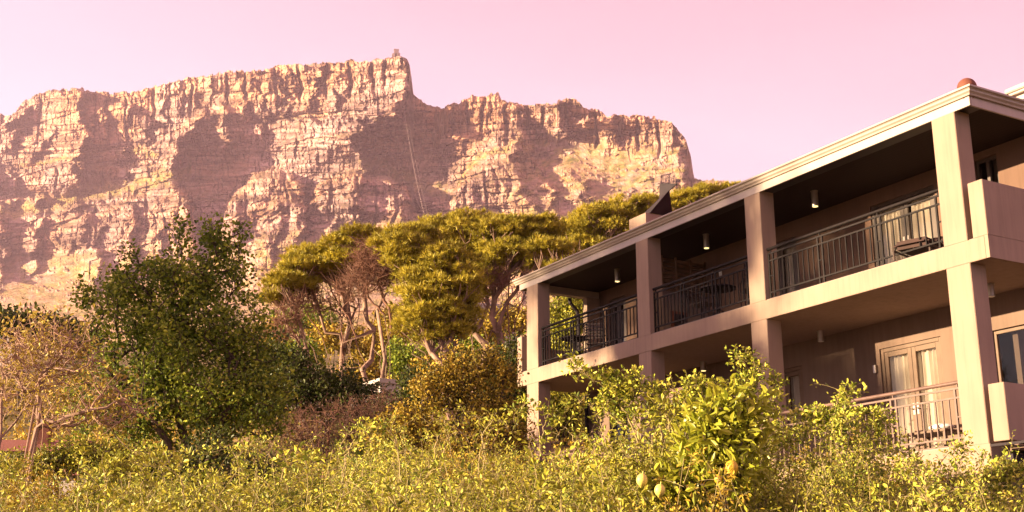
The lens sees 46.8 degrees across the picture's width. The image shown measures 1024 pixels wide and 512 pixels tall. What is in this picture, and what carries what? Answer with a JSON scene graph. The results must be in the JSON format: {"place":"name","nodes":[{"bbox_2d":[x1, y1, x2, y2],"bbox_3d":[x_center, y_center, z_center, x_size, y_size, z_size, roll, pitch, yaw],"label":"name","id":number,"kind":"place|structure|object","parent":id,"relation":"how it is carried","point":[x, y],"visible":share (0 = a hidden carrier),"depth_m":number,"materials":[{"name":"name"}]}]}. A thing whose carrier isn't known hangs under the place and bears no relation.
{"place":"outdoors","nodes":[
{"label":"outdoors","id":0,"kind":"place"},
{"bbox_2d":[0,343,584,507],"bbox_3d":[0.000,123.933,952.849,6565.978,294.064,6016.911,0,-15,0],"label":"ground","id":1,"kind":"structure","parent":0,"point":[10,423],"depth_m":59.40,"materials":[{"name":"soil"}]},
{"bbox_2d":[0,460,56,511],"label":"shrub","id":2,"kind":"object","parent":1,"relation":"on","point":[19,486],"visible":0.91,"depth_m":7.54,"materials":[{"name":"green plant"}]},
{"bbox_2d":[0,456,65,511],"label":"shrub","id":3,"kind":"object","parent":1,"relation":"on","point":[13,466],"visible":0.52,"depth_m":9.79,"materials":[{"name":"green plant"}]},
{"bbox_2d":[0,311,95,447],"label":"twiggy tree","id":4,"kind":"object","parent":1,"relation":"on","point":[27,404],"visible":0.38,"depth_m":19.11,"materials":[{"name":"brown plant"}]},
{"bbox_2d":[0,419,100,461],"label":"house","id":5,"kind":"structure","parent":1,"relation":"on","point":[10,444],"depth_m":40.98,"materials":[{"name":"pink ceramic"}]},
{"bbox_2d":[0,301,110,411],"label":"bush","id":6,"kind":"object","parent":1,"relation":"on","point":[11,312],"visible":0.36,"depth_m":70.45,"materials":[{"name":"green plant"}]},
{"bbox_2d":[0,450,110,511],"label":"shrub","id":7,"kind":"object","parent":1,"relation":"on","point":[19,464],"visible":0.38,"depth_m":10.59,"materials":[{"name":"green plant"}]},
{"bbox_2d":[0,451,116,511],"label":"shrub","id":8,"kind":"object","parent":1,"relation":"on","point":[39,497],"visible":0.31,"depth_m":12.88,"materials":[{"name":"green plant"}]},
{"bbox_2d":[17,469,112,499],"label":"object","id":9,"kind":"structure","parent":1,"relation":"on","point":[72,481],"depth_m":32.47,"materials":[{"name":"plant"}]},
{"bbox_2d":[0,429,148,502],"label":"bush","id":10,"kind":"object","parent":1,"relation":"on","point":[60,457],"visible":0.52,"depth_m":16.64,"materials":[{"name":"green plant"}]},
{"bbox_2d":[0,447,155,511],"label":"shrub","id":11,"kind":"object","parent":1,"relation":"on","point":[107,504],"visible":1,"depth_m":5.36,"materials":[{"name":"green plant"}]},
{"bbox_2d":[0,297,165,507],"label":"twiggy tree","id":12,"kind":"object","parent":1,"relation":"on","point":[36,390],"visible":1,"depth_m":14.06,"materials":[{"name":"brown plant"}]},
{"bbox_2d":[1,452,165,511],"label":"shrub","id":13,"kind":"object","parent":1,"relation":"on","point":[116,462],"visible":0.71,"depth_m":8.15,"materials":[{"name":"green plant"}]},
{"bbox_2d":[44,454,169,510],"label":"shrub","id":14,"kind":"object","parent":1,"relation":"on","point":[90,484],"visible":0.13,"depth_m":13.20,"materials":[{"name":"green plant"}]},
{"bbox_2d":[39,439,224,511],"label":"shrub","id":15,"kind":"object","parent":1,"relation":"on","point":[135,460],"visible":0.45,"depth_m":10.29,"materials":[{"name":"green plant"}]},
{"bbox_2d":[98,448,212,511],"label":"shrub","id":16,"kind":"object","parent":1,"relation":"on","point":[165,501],"visible":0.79,"depth_m":7.58,"materials":[{"name":"green plant"}]},
{"bbox_2d":[106,470,230,511],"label":"shrub","id":17,"kind":"object","parent":1,"relation":"on","point":[188,502],"visible":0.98,"depth_m":5.67,"materials":[{"name":"green plant"}]},
{"bbox_2d":[48,207,301,508],"bbox_3d":[-6.236,1.962,22.314,4.612,5.921,3.033,0,-15,0],"label":"leafy tree","id":18,"kind":"object","parent":1,"relation":"on","point":[252,402],"visible":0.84,"depth_m":21.98,"materials":[{"name":"green plant"}]},
{"bbox_2d":[107,439,265,511],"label":"shrub","id":19,"kind":"object","parent":1,"relation":"on","point":[239,447],"visible":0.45,"depth_m":10.48,"materials":[{"name":"green plant"}]},
{"bbox_2d":[122,458,256,511],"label":"shrub","id":20,"kind":"object","parent":1,"relation":"on","point":[193,470],"visible":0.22,"depth_m":12.80,"materials":[{"name":"green plant"}]},
{"bbox_2d":[107,418,301,493],"bbox_3d":[-4.599,3.375,17.755,3.048,1.884,1.523,0,-15,0],"label":"bush","id":21,"kind":"object","parent":1,"relation":"on","point":[221,456],"visible":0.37,"depth_m":17.73,"materials":[{"name":"green plant"}]},
{"bbox_2d":[168,462,310,511],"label":"shrub","id":22,"kind":"object","parent":1,"relation":"on","point":[252,498],"visible":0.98,"depth_m":5.98,"materials":[{"name":"green plant"}]},
{"bbox_2d":[198,451,324,511],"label":"shrub","id":23,"kind":"object","parent":1,"relation":"on","point":[243,468],"visible":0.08,"depth_m":13.40,"materials":[{"name":"green plant"}]},
{"bbox_2d":[196,430,330,511],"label":"shrub","id":24,"kind":"object","parent":1,"relation":"on","point":[261,460],"visible":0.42,"depth_m":10.95,"materials":[{"name":"green plant"}]},
{"bbox_2d":[210,441,331,511],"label":"shrub","id":25,"kind":"object","parent":1,"relation":"on","point":[317,459],"visible":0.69,"depth_m":8.38,"materials":[{"name":"green plant"}]},
{"bbox_2d":[249,313,296,349],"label":"scrub bush","id":26,"kind":"object","parent":1,"relation":"on","point":[285,337],"visible":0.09,"depth_m":76.08,"materials":[{"name":"green plant"}]},
{"bbox_2d":[255,249,332,373],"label":"pine tree","id":27,"kind":"object","parent":1,"relation":"on","point":[281,283],"visible":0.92,"depth_m":50.81,"materials":[{"name":"green plant"}]},
{"bbox_2d":[0,370,587,508],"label":"undergrowth","id":28,"kind":"object","parent":1,"relation":"on","point":[25,437],"visible":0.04,"depth_m":52.94,"materials":[{"name":"green plant"}]},
{"bbox_2d":[281,334,331,375],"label":"scrub bush","id":29,"kind":"object","parent":1,"relation":"on","point":[318,353],"visible":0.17,"depth_m":60.58,"materials":[{"name":"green plant"}]},
{"bbox_2d":[265,303,352,335],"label":"scrub bush","id":30,"kind":"object","parent":1,"relation":"on","point":[334,318],"visible":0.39,"depth_m":101.13,"materials":[{"name":"green plant"}]},
{"bbox_2d":[276,240,362,384],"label":"pine tree","id":31,"kind":"object","parent":1,"relation":"on","point":[306,248],"visible":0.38,"depth_m":51.97,"materials":[{"name":"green plant"}]},
{"bbox_2d":[248,328,391,450],"bbox_3d":[-5.863,4.116,36.133,5.121,3.959,3.088,0,-15,0],"label":"bush","id":32,"kind":"object","parent":1,"relation":"on","point":[311,387],"visible":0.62,"depth_m":35.81,"materials":[{"name":"green plant"}]},
{"bbox_2d":[249,419,395,511],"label":"shrub","id":33,"kind":"object","parent":1,"relation":"on","point":[304,476],"visible":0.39,"depth_m":10.78,"materials":[{"name":"green plant"}]},
{"bbox_2d":[247,382,409,484],"bbox_3d":[-4.195,4.163,26.909,3.583,2.732,2.521,6,-17,-22],"label":"bush","id":34,"kind":"object","parent":1,"relation":"on","point":[326,433],"visible":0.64,"depth_m":26.78,"materials":[{"name":"brown plant"}]},
{"bbox_2d":[304,318,369,367],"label":"scrub bush","id":35,"kind":"object","parent":1,"relation":"on","point":[332,341],"visible":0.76,"depth_m":80.81,"materials":[{"name":"green plant"}]},
{"bbox_2d":[315,228,379,380],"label":"pine tree","id":36,"kind":"object","parent":1,"relation":"on","point":[335,246],"visible":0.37,"depth_m":50.10,"materials":[{"name":"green plant"}]},
{"bbox_2d":[254,446,441,511],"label":"shrub","id":37,"kind":"object","parent":1,"relation":"on","point":[385,508],"visible":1,"depth_m":5.35,"materials":[{"name":"green plant"}]},
{"bbox_2d":[288,429,416,511],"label":"shrub","id":38,"kind":"object","parent":1,"relation":"on","point":[375,458],"visible":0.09,"depth_m":13.58,"materials":[{"name":"green plant"}]},
{"bbox_2d":[255,409,467,511],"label":"shrub","id":39,"kind":"object","parent":1,"relation":"on","point":[366,430],"visible":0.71,"depth_m":7.66,"materials":[{"name":"green plant"}]},
{"bbox_2d":[299,435,426,509],"bbox_3d":[-1.918,3.145,16.379,2.091,1.493,2.146,0,-15,0],"label":"shrub","id":40,"kind":"object","parent":1,"relation":"on","point":[374,461],"visible":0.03,"depth_m":16.19,"materials":[{"name":"green plant"}]},
{"bbox_2d":[335,353,392,385],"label":"scrub bush","id":41,"kind":"object","parent":1,"relation":"on","point":[370,372],"visible":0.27,"depth_m":58.10,"materials":[{"name":"yellow plant"}]},
{"bbox_2d":[347,332,389,370],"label":"scrub bush","id":42,"kind":"object","parent":1,"relation":"on","point":[366,353],"visible":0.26,"depth_m":90.30,"materials":[{"name":"green plant"}]},
{"bbox_2d":[363,378,400,398],"bbox_3d":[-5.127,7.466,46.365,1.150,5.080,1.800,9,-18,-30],"label":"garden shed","id":43,"kind":"structure","parent":1,"relation":"on","point":[384,381],"depth_m":46.23,"materials":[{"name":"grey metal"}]},
{"bbox_2d":[322,356,442,460],"bbox_3d":[-3.654,4.560,34.017,3.529,3.259,2.131,0,-15,0],"label":"bush","id":44,"kind":"object","parent":1,"relation":"on","point":[409,373],"visible":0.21,"depth_m":33.81,"materials":[{"name":"green plant"}]},
{"bbox_2d":[355,305,420,377],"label":"scrub bush","id":45,"kind":"object","parent":1,"relation":"on","point":[385,335],"visible":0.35,"depth_m":78.59,"materials":[{"name":"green plant"}]},
{"bbox_2d":[333,219,449,377],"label":"pine tree","id":46,"kind":"object","parent":1,"relation":"on","point":[371,267],"visible":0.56,"depth_m":48.08,"materials":[{"name":"green plant"}]},
{"bbox_2d":[306,406,490,511],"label":"shrub","id":47,"kind":"object","parent":1,"relation":"on","point":[405,474],"visible":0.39,"depth_m":9.85,"materials":[{"name":"green plant"}]},
{"bbox_2d":[322,416,484,511],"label":"shrub","id":48,"kind":"object","parent":1,"relation":"on","point":[401,461],"visible":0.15,"depth_m":12.97,"materials":[{"name":"green plant"}]},
{"bbox_2d":[375,335,440,379],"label":"scrub bush","id":49,"kind":"object","parent":1,"relation":"on","point":[398,358],"visible":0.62,"depth_m":64.20,"materials":[{"name":"green plant"}]},
{"bbox_2d":[364,222,490,419],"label":"pine tree","id":50,"kind":"object","parent":1,"relation":"on","point":[441,301],"visible":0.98,"depth_m":44.56,"materials":[{"name":"green plant"}]},
{"bbox_2d":[408,350,465,378],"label":"scrub bush","id":51,"kind":"object","parent":1,"relation":"on","point":[433,361],"visible":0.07,"depth_m":56.13,"materials":[{"name":"yellow plant"}]},
{"bbox_2d":[375,430,505,511],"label":"shrub","id":52,"kind":"object","parent":1,"relation":"on","point":[450,490],"visible":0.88,"depth_m":5.71,"materials":[{"name":"green plant"}]},
{"bbox_2d":[404,206,493,398],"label":"pine tree","id":53,"kind":"object","parent":1,"relation":"on","point":[455,224],"visible":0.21,"depth_m":54.94,"materials":[{"name":"green plant"}]},
{"bbox_2d":[361,338,537,469],"bbox_3d":[-1.327,3.493,24.973,3.770,3.672,2.087,0,-15,0],"label":"bush","id":54,"kind":"object","parent":1,"relation":"on","point":[446,379],"visible":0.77,"depth_m":24.93,"materials":[{"name":"green plant"}]},
{"bbox_2d":[404,425,510,490],"bbox_3d":[-0.876,3.125,16.556,2.102,1.414,2.208,0,-15,0],"label":"shrub","id":55,"kind":"object","parent":1,"relation":"on","point":[449,454],"visible":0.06,"depth_m":16.35,"materials":[{"name":"green plant"}]},
{"bbox_2d":[372,407,559,511],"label":"shrub","id":56,"kind":"object","parent":1,"relation":"on","point":[488,500],"visible":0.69,"depth_m":7.98,"materials":[{"name":"green plant"}]},
{"bbox_2d":[449,333,489,379],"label":"scrub bush","id":57,"kind":"object","parent":1,"relation":"on","point":[475,343],"visible":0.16,"depth_m":60.36,"materials":[{"name":"green plant"}]},
{"bbox_2d":[413,432,553,509],"bbox_3d":[-0.247,2.679,13.121,2.280,1.552,2.060,0,-15,0],"label":"shrub","id":58,"kind":"object","parent":1,"relation":"on","point":[505,457],"visible":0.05,"depth_m":13.01,"materials":[{"name":"green plant"}]},
{"bbox_2d":[467,315,514,369],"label":"scrub bush","id":59,"kind":"object","parent":1,"relation":"on","point":[487,326],"visible":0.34,"depth_m":70.69,"materials":[{"name":"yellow plant"}]},
{"bbox_2d":[430,399,569,511],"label":"shrub","id":60,"kind":"object","parent":1,"relation":"on","point":[508,483],"visible":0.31,"depth_m":10.94,"materials":[{"name":"green plant"}]},
{"bbox_2d":[478,331,526,463],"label":"bush","id":61,"kind":"object","parent":1,"relation":"on","point":[512,345],"visible":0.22,"depth_m":29.05,"materials":[{"name":"green plant"}]},
{"bbox_2d":[442,441,564,493],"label":"shrub","id":62,"kind":"object","parent":1,"relation":"on","point":[508,458],"visible":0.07,"depth_m":15.87,"materials":[{"name":"green plant"}]},
{"bbox_2d":[486,301,526,340],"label":"scrub bush","id":63,"kind":"object","parent":1,"relation":"on","point":[520,319],"visible":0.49,"depth_m":90.95,"materials":[{"name":"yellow plant"}]},
{"bbox_2d":[466,209,572,352],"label":"pine tree","id":64,"kind":"object","parent":1,"relation":"on","point":[504,255],"visible":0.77,"depth_m":53.28,"materials":[{"name":"green plant"}]},
{"bbox_2d":[467,445,599,511],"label":"shrub","id":65,"kind":"object","parent":1,"relation":"on","point":[511,462],"visible":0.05,"depth_m":12.78,"materials":[{"name":"green plant"}]},
{"bbox_2d":[484,438,603,511],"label":"shrub","id":66,"kind":"object","parent":1,"relation":"on","point":[541,484],"visible":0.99,"depth_m":5.41,"materials":[{"name":"green plant"}]},
{"bbox_2d":[466,411,638,511],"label":"shrub","id":67,"kind":"object","parent":1,"relation":"on","point":[569,478],"visible":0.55,"depth_m":8.27,"materials":[{"name":"green plant"}]},
{"bbox_2d":[521,233,583,316],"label":"pine tree","id":68,"kind":"object","parent":1,"relation":"on","point":[552,246],"visible":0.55,"depth_m":48.41,"materials":[{"name":"green plant"}]},
{"bbox_2d":[550,296,586,445],"bbox_3d":[1.575,3.432,38.435,2.562,5.670,2.201,0,-15,0],"label":"leafy tree","id":69,"kind":"object","parent":1,"relation":"on","point":[565,311],"visible":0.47,"depth_m":37.99,"materials":[{"name":"green plant"}]},
{"bbox_2d":[504,387,651,511],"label":"shrub","id":70,"kind":"object","parent":1,"relation":"on","point":[535,404],"visible":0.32,"depth_m":10.16,"materials":[{"name":"green plant"}]},
{"bbox_2d":[546,351,675,511],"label":"shrub","id":71,"kind":"object","parent":1,"relation":"on","point":[616,382],"visible":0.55,"depth_m":9.23,"materials":[{"name":"green plant"}]},
{"bbox_2d":[557,190,673,258],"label":"pine tree","id":72,"kind":"object","parent":1,"relation":"on","point":[612,217],"visible":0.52,"depth_m":61.27,"materials":[{"name":"green plant"}]},
{"bbox_2d":[568,457,682,511],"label":"shrub","id":73,"kind":"object","parent":1,"relation":"on","point":[641,501],"visible":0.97,"depth_m":6.16,"materials":[{"name":"green plant"}]},
{"bbox_2d":[561,390,708,511],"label":"shrub","id":74,"kind":"object","parent":1,"relation":"on","point":[663,400],"visible":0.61,"depth_m":8.40,"materials":[{"name":"green plant"}]},
{"bbox_2d":[586,372,715,511],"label":"shrub","id":75,"kind":"object","parent":1,"relation":"on","point":[674,394],"visible":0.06,"depth_m":10.19,"materials":[{"name":"green plant"}]},
{"bbox_2d":[640,369,759,511],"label":"shrub","id":76,"kind":"object","parent":1,"relation":"on","point":[691,392],"visible":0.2,"depth_m":9.61,"materials":[{"name":"green plant"}]},
{"bbox_2d":[658,180,743,210],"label":"pine tree","id":77,"kind":"object","parent":1,"relation":"on","point":[681,198],"visible":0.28,"depth_m":66.18,"materials":[{"name":"green plant"}]},
{"bbox_2d":[629,447,781,511],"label":"shrub","id":78,"kind":"object","parent":1,"relation":"on","point":[719,492],"visible":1,"depth_m":5.87,"materials":[{"name":"green plant"}]},
{"bbox_2d":[625,373,787,511],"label":"lemon tree","id":79,"kind":"object","parent":1,"relation":"on","point":[726,429],"visible":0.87,"depth_m":8.02,"materials":[{"name":"green plant"}]},
{"bbox_2d":[512,78,1023,510],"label":"apartment building","id":80,"kind":"structure","parent":1,"relation":"on","point":[924,341],"depth_m":21.33,"materials":[{"name":"beige paint"}]},
{"bbox_2d":[584,321,605,352],"bbox_3d":[1.962,2.038,27.639,0.464,0.914,0.534,-5,-16,18],"label":"garden chair","id":81,"kind":"object","parent":80,"relation":"on","point":[588,333],"visible":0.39,"depth_m":27.52,"materials":[{"name":"grey metal"}]},
{"bbox_2d":[610,296,626,344],"bbox_3d":[2.646,1.915,28.898,0.070,1.828,0.696,9,-18,-29],"label":"door","id":82,"kind":"structure","parent":80,"relation":"in","point":[613,310],"depth_m":29.01,"materials":[{"name":"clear glass"}]},
{"bbox_2d":[612,411,632,466],"bbox_3d":[2.712,4.691,28.112,0.168,2.058,0.896,9,-18,-28],"label":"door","id":83,"kind":"structure","parent":80,"relation":"in","point":[615,428],"depth_m":28.23,"materials":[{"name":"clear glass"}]},
{"bbox_2d":[685,284,715,322],"bbox_3d":[3.787,0.972,23.771,0.464,0.914,0.534,13,-20,-39],"label":"garden chair","id":84,"kind":"object","parent":80,"relation":"on","point":[694,298],"visible":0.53,"depth_m":23.83,"materials":[{"name":"grey metal"}]},
{"bbox_2d":[701,284,735,313],"bbox_3d":[4.093,0.986,23.442,0.720,0.720,0.720,0,-15,0],"label":"bistro table","id":85,"kind":"object","parent":80,"relation":"on","point":[718,289],"visible":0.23,"depth_m":23.42,"materials":[{"name":"grey metal"}]},
{"bbox_2d":[776,237,798,294],"bbox_3d":[5.545,0.601,24.076,0.167,1.798,1.048,9,-18,-28],"label":"door","id":86,"kind":"structure","parent":80,"relation":"in","point":[792,249],"depth_m":24.04,"materials":[{"name":"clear glass"}]},
{"bbox_2d":[784,366,807,462],"bbox_3d":[5.516,3.322,23.374,0.165,2.178,1.036,9,-18,-28],"label":"door","id":87,"kind":"structure","parent":80,"relation":"in","point":[795,390],"depth_m":23.38,"materials":[{"name":"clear glass"}]},
{"bbox_2d":[871,185,937,265],"bbox_3d":[7.143,-0.189,21.323,0.221,1.858,1.506,9,-18,-28],"label":"door","id":88,"kind":"structure","parent":80,"relation":"in","point":[930,202],"depth_m":21.46,"materials":[{"name":"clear glass"}]},
{"bbox_2d":[881,337,950,452],"bbox_3d":[7.084,2.586,20.665,0.223,2.158,1.386,9,-18,-28],"label":"door","id":89,"kind":"structure","parent":80,"relation":"in","point":[920,363],"depth_m":20.76,"materials":[{"name":"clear glass"}]},
{"bbox_2d":[893,236,943,260],"bbox_3d":[6.688,-0.145,19.045,0.636,0.598,1.261,-15,-21,43],"label":"lounge chair","id":90,"kind":"object","parent":80,"relation":"on","point":[904,245],"visible":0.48,"depth_m":18.70,"materials":[{"name":"brown wood"}]},
{"bbox_2d":[903,428,962,450],"bbox_3d":[6.593,2.902,18.362,0.560,0.335,0.840,9,-18,-28],"label":"table","id":91,"kind":"object","parent":80,"relation":"on","point":[934,433],"visible":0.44,"depth_m":18.39,"materials":[{"name":"brown wood"}]},
{"bbox_2d":[976,155,998,180],"bbox_3d":[8.063,-1.161,19.927,0.060,1.026,0.466,9,-18,-28],"label":"window","id":92,"kind":"structure","parent":80,"relation":"in","point":[988,160],"depth_m":20.02,"materials":[{"name":"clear glass"}]},
{"bbox_2d":[993,325,1023,381],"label":"window","id":93,"kind":"structure","parent":80,"relation":"in","point":[996,334],"depth_m":19.31,"materials":[{"name":"white wood"}]},
{"bbox_2d":[724,344,821,511],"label":"shrub","id":94,"kind":"object","parent":1,"relation":"on","point":[757,364],"visible":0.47,"depth_m":9.94,"materials":[{"name":"green plant"}]},
{"bbox_2d":[684,415,864,511],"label":"shrub","id":95,"kind":"object","parent":1,"relation":"on","point":[780,500],"visible":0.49,"depth_m":8.30,"materials":[{"name":"green plant"}]},
{"bbox_2d":[729,401,877,511],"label":"shrub","id":96,"kind":"object","parent":1,"relation":"on","point":[823,437],"visible":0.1,"depth_m":9.87,"materials":[{"name":"green plant"}]},
{"bbox_2d":[770,378,914,511],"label":"shrub","id":97,"kind":"object","parent":1,"relation":"on","point":[829,421],"visible":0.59,"depth_m":9.34,"materials":[{"name":"green plant"}]},
{"bbox_2d":[765,399,958,511],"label":"shrub","id":98,"kind":"object","parent":1,"relation":"on","point":[860,411],"visible":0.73,"depth_m":8.49,"materials":[{"name":"green plant"}]},
{"bbox_2d":[793,434,933,511],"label":"shrub","id":99,"kind":"object","parent":1,"relation":"on","point":[823,483],"visible":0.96,"depth_m":6.42,"materials":[{"name":"green plant"}]},
{"bbox_2d":[820,420,953,511],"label":"shrub","id":100,"kind":"object","parent":1,"relation":"on","point":[886,471],"visible":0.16,"depth_m":10.29,"materials":[{"name":"green plant"}]},
{"bbox_2d":[845,443,977,511],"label":"shrub","id":101,"kind":"object","parent":1,"relation":"on","point":[933,489],"visible":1,"depth_m":5.40,"materials":[{"name":"green plant"}]},
{"bbox_2d":[844,451,979,511],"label":"shrub","id":102,"kind":"object","parent":1,"relation":"on","point":[915,490],"visible":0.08,"depth_m":10.72,"materials":[{"name":"green plant"}]},
{"bbox_2d":[853,430,1016,511],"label":"shrub","id":103,"kind":"object","parent":1,"relation":"on","point":[960,445],"visible":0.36,"depth_m":10.47,"materials":[{"name":"green plant"}]},
{"bbox_2d":[869,441,1023,511],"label":"shrub","id":104,"kind":"object","parent":1,"relation":"on","point":[964,475],"visible":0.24,"depth_m":10.74,"materials":[{"name":"green plant"}]},
{"bbox_2d":[879,443,1023,511],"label":"shrub","id":105,"kind":"object","parent":1,"relation":"on","point":[992,463],"visible":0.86,"depth_m":7.82,"materials":[{"name":"green plant"}]},
{"bbox_2d":[948,436,1023,511],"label":"shrub","id":106,"kind":"object","parent":1,"relation":"on","point":[1008,470],"visible":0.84,"depth_m":8.85,"materials":[{"name":"green plant"}]},
{"bbox_2d":[0,56,724,345],"bbox_3d":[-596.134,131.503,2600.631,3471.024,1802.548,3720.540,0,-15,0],"label":"mountain","id":107,"kind":"structure","parent":0,"point":[280,157],"depth_m":2476.09,"materials":[{"name":"stone"}]},
{"bbox_2d":[0,0,1023,182],"label":"sky","id":108,"kind":"structure","parent":0,"point":[752,88],"materials":[{"name":"pink"}]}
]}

